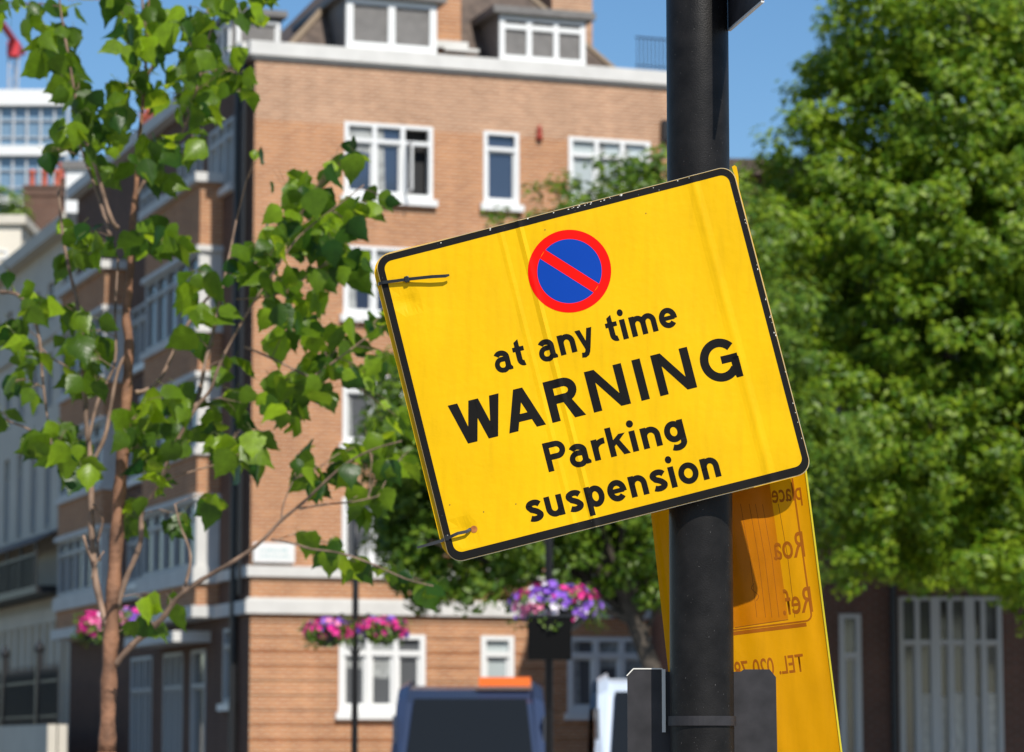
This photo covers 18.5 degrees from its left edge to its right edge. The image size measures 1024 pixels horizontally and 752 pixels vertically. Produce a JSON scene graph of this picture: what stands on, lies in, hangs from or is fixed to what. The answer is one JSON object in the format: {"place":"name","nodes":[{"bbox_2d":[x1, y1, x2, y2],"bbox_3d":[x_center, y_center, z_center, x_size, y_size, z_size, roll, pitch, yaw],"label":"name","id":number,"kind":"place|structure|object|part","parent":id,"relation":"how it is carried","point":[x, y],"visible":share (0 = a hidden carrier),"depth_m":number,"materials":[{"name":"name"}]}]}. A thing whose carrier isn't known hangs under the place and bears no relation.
{"place":"outdoors","nodes":[
{"label":"outdoors","id":0,"kind":"place"},
{"bbox_2d":[0,0,979,158],"label":"sky","id":1,"kind":"structure","parent":0,"point":[762,47],"materials":[{"name":"blue"}]},
{"bbox_3d":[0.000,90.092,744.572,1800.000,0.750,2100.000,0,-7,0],"label":"ground","id":2,"kind":"structure","parent":0,"visible":0},
{"bbox_2d":[2,21,25,88],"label":"tower crane","id":3,"kind":"object","parent":2,"relation":"on","point":[14,48],"visible":0.11,"depth_m":325.69,"materials":[{"name":"red metal"}]},
{"bbox_2d":[0,215,39,262],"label":"cream house","id":4,"kind":"structure","parent":2,"relation":"on","point":[17,232],"depth_m":123.49,"materials":[{"name":"paint"}]},
{"bbox_2d":[0,249,7,258],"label":"window","id":5,"kind":"structure","parent":4,"relation":"in","point":[1,250],"depth_m":123.36,"materials":[{"name":"white paint"}]},
{"bbox_2d":[0,639,66,751],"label":"iron railing","id":6,"kind":"object","parent":2,"relation":"on","point":[29,705],"visible":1,"depth_m":82.98,"materials":[{"name":"black metal"}]},
{"bbox_2d":[20,163,65,229],"bbox_3d":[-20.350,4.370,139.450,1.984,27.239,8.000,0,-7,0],"label":"brick house","id":7,"kind":"structure","parent":2,"relation":"on","point":[43,207],"depth_m":137.04,"materials":[{"name":"brick"}]},
{"bbox_2d":[0,89,98,214],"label":"office building","id":8,"kind":"structure","parent":2,"relation":"on","point":[29,118],"depth_m":254.27,"materials":[{"name":"white glass"}]},
{"bbox_2d":[62,161,89,212],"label":"white house","id":9,"kind":"structure","parent":2,"relation":"on","point":[74,171],"depth_m":119.63,"materials":[{"name":"white paint"}]},
{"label":"road","id":10,"kind":"structure","parent":0,"visible":0},
{"bbox_2d":[333,519,378,751],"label":"lamp post","id":11,"kind":"object","parent":10,"relation":"on","point":[354,652],"visible":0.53,"depth_m":31.88,"materials":[{"name":"black metal"}]},
{"bbox_2d":[298,617,356,650],"bbox_3d":[-1.859,2.612,31.935,0.609,0.342,0.630,0,-7,0],"label":"flower basket","id":12,"kind":"object","parent":11,"relation":"attached to","point":[325,632],"visible":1,"depth_m":31.77,"materials":[{"name":"pink plant"}]},
{"bbox_2d":[352,616,411,645],"bbox_3d":[-1.300,2.588,31.904,0.642,0.326,0.646,0,-7,0],"label":"flower basket","id":13,"kind":"object","parent":11,"relation":"attached to","point":[385,630],"visible":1,"depth_m":31.76,"materials":[{"name":"pink plant"}]},
{"bbox_2d":[391,677,544,751],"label":"parked van","id":14,"kind":"object","parent":10,"relation":"on","point":[497,714],"visible":0.95,"depth_m":37.32,"materials":[{"name":"blue paint"}]},
{"bbox_3d":[-1.388,4.449,37.562,0.040,0.777,0.950,0,-7,0],"label":"side window","id":15,"kind":"part","parent":14,"relation":"part of","materials":[{"name":"glass"}]},
{"bbox_3d":[0.393,4.449,37.562,0.040,0.777,0.950,0,-7,0],"label":"side window","id":16,"kind":"part","parent":14,"relation":"part of","materials":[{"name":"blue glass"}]},
{"bbox_2d":[545,538,552,751],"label":"lamp post","id":17,"kind":"object","parent":10,"relation":"on","point":[548,663],"depth_m":25.36,"materials":[{"name":"black metal"}]},
{"bbox_2d":[526,614,572,659],"bbox_3d":[0.299,2.097,25.223,0.380,0.360,0.370,0,-7,0],"label":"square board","id":18,"kind":"object","parent":17,"relation":"attached to","point":[545,643],"visible":1,"depth_m":25.05,"materials":[{"name":"black"}]},
{"bbox_2d":[505,580,608,634],"bbox_3d":[0.364,1.872,25.439,0.847,0.443,0.837,0,-7,0],"label":"flower basket","id":19,"kind":"object","parent":17,"relation":"attached to","point":[560,600],"visible":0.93,"depth_m":25.26,"materials":[{"name":"purple plant"}]},
{"bbox_2d":[588,673,627,751],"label":"parked van","id":20,"kind":"object","parent":10,"relation":"on","point":[608,731],"visible":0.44,"depth_m":37.38,"materials":[{"name":"white paint"}]},
{"bbox_3d":[1.006,4.407,37.567,0.040,0.861,0.950,0,-7,0],"label":"side window","id":21,"kind":"part","parent":20,"relation":"part of","materials":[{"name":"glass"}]},
{"bbox_2d":[352,143,874,667],"bbox_3d":[1.232,1.801,40.702,6.948,9.372,4.803,0,-7,0],"label":"leafy tree","id":22,"kind":"object","parent":10,"relation":"on","point":[618,561],"visible":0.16,"depth_m":39.83,"materials":[{"name":"green plant"}]},
{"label":"lamp post","id":23,"kind":"object","parent":10,"relation":"on","visible":0},
{"bbox_2d":[71,610,103,648],"bbox_3d":[-4.228,2.566,31.935,0.471,0.392,0.481,0,-7,0],"label":"flower basket","id":24,"kind":"object","parent":23,"relation":"attached to","point":[90,628],"visible":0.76,"depth_m":31.82,"materials":[{"name":"pink plant"}]},
{"bbox_2d":[119,606,154,636],"bbox_3d":[-3.850,2.490,31.932,0.498,0.321,0.498,0,-7,0],"label":"flower basket","id":25,"kind":"object","parent":23,"relation":"attached to","point":[127,614],"visible":0.45,"depth_m":31.79,"materials":[{"name":"purple plant"}]},
{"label":"pavement","id":26,"kind":"structure","parent":0,"visible":0},
{"bbox_2d":[0,185,34,221],"bbox_3d":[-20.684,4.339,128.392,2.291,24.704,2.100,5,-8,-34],"label":"round tree","id":27,"kind":"object","parent":26,"relation":"on","point":[12,209],"visible":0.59,"depth_m":129.34,"materials":[{"name":"green plant"}]},
{"bbox_2d":[0,212,76,751],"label":"terrace house","id":28,"kind":"structure","parent":26,"relation":"on","point":[29,493],"depth_m":94.07,"materials":[{"name":"grey paint"}]},
{"bbox_2d":[4,461,9,541],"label":"window","id":29,"kind":"structure","parent":28,"relation":"in","point":[6,519],"depth_m":99.27,"materials":[{"name":"grey glass"}]},
{"bbox_2d":[6,399,10,427],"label":"window","id":30,"kind":"structure","parent":28,"relation":"in","point":[8,403],"depth_m":99.37,"materials":[{"name":"grey glass"}]},
{"bbox_2d":[17,455,22,537],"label":"window","id":31,"kind":"structure","parent":28,"relation":"in","point":[19,520],"depth_m":97.14,"materials":[{"name":"grey glass"}]},
{"bbox_2d":[19,396,23,419],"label":"window","id":32,"kind":"structure","parent":28,"relation":"in","point":[21,411],"depth_m":97.28,"materials":[{"name":"grey glass"}]},
{"bbox_2d":[31,459,36,533],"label":"window","id":33,"kind":"structure","parent":28,"relation":"in","point":[33,496],"depth_m":94.93,"materials":[{"name":"grey glass"}]},
{"bbox_2d":[33,365,37,413],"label":"window","id":34,"kind":"structure","parent":28,"relation":"in","point":[36,367],"depth_m":95.35,"materials":[{"name":"grey glass"}]},
{"bbox_2d":[45,467,50,528],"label":"window","id":35,"kind":"structure","parent":28,"relation":"in","point":[48,470],"depth_m":92.78,"materials":[{"name":"grey glass"}]},
{"bbox_2d":[47,354,52,406],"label":"window","id":36,"kind":"structure","parent":28,"relation":"in","point":[49,392],"depth_m":93.35,"materials":[{"name":"grey glass"}]},
{"bbox_2d":[49,284,53,319],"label":"window","id":37,"kind":"structure","parent":28,"relation":"in","point":[52,286],"depth_m":93.55,"materials":[{"name":"grey glass"}]},
{"bbox_2d":[0,0,450,751],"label":"young birch","id":38,"kind":"object","parent":26,"relation":"on","point":[326,232],"visible":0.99,"depth_m":8.98,"materials":[{"name":"green plant"}]},
{"bbox_2d":[51,0,666,751],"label":"apartment building","id":39,"kind":"structure","parent":26,"relation":"on","point":[441,110],"depth_m":72.64,"materials":[{"name":"orange brick"}]},
{"bbox_2d":[57,530,99,596],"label":"window","id":40,"kind":"structure","parent":39,"relation":"in","point":[74,573],"depth_m":85.85,"materials":[{"name":"grey glass"}]},
{"bbox_2d":[59,422,100,497],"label":"window","id":41,"kind":"structure","parent":39,"relation":"in","point":[96,431],"depth_m":84.11,"materials":[{"name":"grey glass"}]},
{"bbox_2d":[60,312,102,396],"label":"window","id":42,"kind":"structure","parent":39,"relation":"in","point":[96,321],"depth_m":86.80,"materials":[{"name":"grey glass"}]},
{"bbox_2d":[125,536,141,590],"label":"window","id":43,"kind":"structure","parent":39,"relation":"in","point":[136,573],"depth_m":81.16,"materials":[{"name":"grey glass"}]},
{"bbox_2d":[127,452,141,487],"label":"window","id":44,"kind":"structure","parent":39,"relation":"in","point":[130,483],"depth_m":81.46,"materials":[{"name":"grey glass"}]},
{"bbox_2d":[131,302,144,375],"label":"window","id":45,"kind":"structure","parent":39,"relation":"in","point":[138,313],"depth_m":81.64,"materials":[{"name":"grey glass"}]},
{"bbox_2d":[129,656,152,751],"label":"window","id":46,"kind":"structure","parent":39,"relation":"in","point":[141,667],"depth_m":80.00,"materials":[{"name":"grey glass"}]},
{"bbox_2d":[140,184,160,210],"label":"window","id":47,"kind":"structure","parent":39,"relation":"in","point":[147,197],"depth_m":81.40,"materials":[{"name":"grey glass"}]},
{"bbox_2d":[142,500,194,577],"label":"window","id":48,"kind":"structure","parent":39,"relation":"in","point":[160,554],"depth_m":75.84,"materials":[{"name":"grey glass"}]},
{"bbox_2d":[145,253,197,350],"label":"window","id":49,"kind":"structure","parent":39,"relation":"in","point":[161,319],"depth_m":77.11,"materials":[{"name":"grey glass"}]},
{"bbox_2d":[162,652,182,751],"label":"window","id":50,"kind":"structure","parent":39,"relation":"in","point":[172,723],"depth_m":76.67,"materials":[{"name":"grey glass"}]},
{"bbox_2d":[156,378,195,447],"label":"window","id":51,"kind":"structure","parent":39,"relation":"in","point":[192,423],"depth_m":73.91,"materials":[{"name":"grey glass"}]},
{"bbox_2d":[178,135,202,179],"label":"window","id":52,"kind":"structure","parent":39,"relation":"in","point":[197,166],"depth_m":77.24,"materials":[{"name":"grey glass"}]},
{"bbox_2d":[190,649,205,751],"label":"window","id":53,"kind":"structure","parent":39,"relation":"in","point":[197,700],"depth_m":74.42,"materials":[{"name":"grey glass"}]},
{"bbox_2d":[209,115,234,196],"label":"window","id":54,"kind":"structure","parent":39,"relation":"in","point":[221,141],"depth_m":73.63,"materials":[{"name":"grey glass"}]},
{"bbox_2d":[217,628,228,710],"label":"window","id":55,"kind":"structure","parent":39,"relation":"in","point":[224,706],"depth_m":71.77,"materials":[{"name":"grey paint"}]},
{"bbox_2d":[253,542,294,562],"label":"street name plate","id":56,"kind":"object","parent":39,"relation":"attached to","point":[274,552],"visible":1,"depth_m":70.06,"materials":[{"name":"white paint"}]},
{"bbox_2d":[342,497,389,566],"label":"window","id":57,"kind":"structure","parent":39,"relation":"in","point":[347,529],"depth_m":70.91,"materials":[{"name":"white paint"}]},
{"bbox_2d":[338,376,402,448],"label":"window","id":58,"kind":"structure","parent":39,"relation":"in","point":[352,406],"depth_m":71.22,"materials":[{"name":"white paint"}]},
{"bbox_2d":[339,245,404,322],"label":"window","id":59,"kind":"structure","parent":39,"relation":"in","point":[356,304],"depth_m":71.61,"materials":[{"name":"white paint"}]},
{"bbox_2d":[335,635,425,718],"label":"window","id":60,"kind":"structure","parent":39,"relation":"in","point":[382,670],"depth_m":70.72,"materials":[{"name":"white paint"}]},
{"bbox_2d":[340,121,437,207],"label":"window","id":61,"kind":"structure","parent":39,"relation":"in","point":[400,156],"depth_m":72.19,"materials":[{"name":"white paint"}]},
{"bbox_2d":[481,636,513,676],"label":"window","id":62,"kind":"structure","parent":39,"relation":"in","point":[497,652],"depth_m":71.71,"materials":[{"name":"white paint"}]},
{"bbox_2d":[479,131,523,212],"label":"window","id":63,"kind":"structure","parent":39,"relation":"in","point":[500,149],"depth_m":73.06,"materials":[{"name":"white paint"}]},
{"bbox_2d":[536,125,542,139],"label":"alarm bell","id":64,"kind":"object","parent":39,"relation":"attached to","point":[539,136],"visible":1,"depth_m":73.34,"materials":[{"name":"red paint"}]},
{"bbox_2d":[564,637,650,719],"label":"window","id":65,"kind":"structure","parent":39,"relation":"in","point":[592,657],"depth_m":72.43,"materials":[{"name":"white paint"}]},
{"bbox_2d":[568,136,649,203],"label":"window","id":66,"kind":"structure","parent":39,"relation":"in","point":[579,148],"depth_m":73.84,"materials":[{"name":"white paint"}]},
{"bbox_2d":[660,120,666,141],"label":"alarm box","id":67,"kind":"object","parent":39,"relation":"attached to","point":[663,130],"visible":0.46,"depth_m":74.30,"materials":[{"name":"black metal"}]},
{"bbox_2d":[666,0,733,751],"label":"sign pole","id":68,"kind":"object","parent":26,"relation":"on","point":[701,560],"visible":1,"depth_m":3.97,"materials":[{"name":"black metal"}]},
{"bbox_2d":[374,165,808,560],"bbox_3d":[0.103,-0.022,4.016,0.556,0.518,0.111,0,-7,0],"label":"warning sign","id":69,"kind":"object","parent":68,"relation":"attached to","point":[590,365],"visible":1,"depth_m":3.98,"materials":[{"name":"yellow plastic"}]},
{"bbox_2d":[626,668,776,751],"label":"plate","id":70,"kind":"object","parent":68,"relation":"attached to","point":[651,720],"visible":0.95,"depth_m":4.02,"materials":[{"name":"silver metal"}]},
{"bbox_2d":[728,0,763,30],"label":"flag sign","id":71,"kind":"object","parent":68,"relation":"attached to","point":[739,11],"visible":1,"depth_m":4.02,"materials":[{"name":"grey metal"}]},
{"bbox_2d":[651,470,841,751],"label":"sign","id":72,"kind":"object","parent":68,"relation":"hanging from","point":[779,628],"visible":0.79,"depth_m":4.07,"materials":[{"name":"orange plastic"}]},
{"bbox_2d":[651,0,1023,751],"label":"brick building","id":73,"kind":"structure","parent":26,"relation":"on","point":[935,672],"depth_m":58.98,"materials":[{"name":"brown brick"}]},
{"bbox_2d":[839,614,862,751],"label":"window","id":74,"kind":"structure","parent":73,"relation":"in","point":[850,655],"depth_m":58.87,"materials":[{"name":"grey glass"}]},
{"bbox_2d":[862,255,935,359],"bbox_3d":[7.301,-1.272,59.732,1.480,2.060,0.270,0,-7,-3],"label":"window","id":75,"kind":"structure","parent":73,"relation":"in","point":[874,327],"depth_m":59.76,"materials":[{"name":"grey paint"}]},
{"bbox_2d":[898,597,1003,751],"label":"window","id":76,"kind":"structure","parent":73,"relation":"in","point":[951,654],"depth_m":58.99,"materials":[{"name":"grey paint"}]},
{"bbox_2d":[730,0,1023,637],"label":"leafy tree","id":77,"kind":"object","parent":26,"relation":"on","point":[952,471],"visible":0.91,"depth_m":53.07,"materials":[{"name":"green plant"}]}
]}

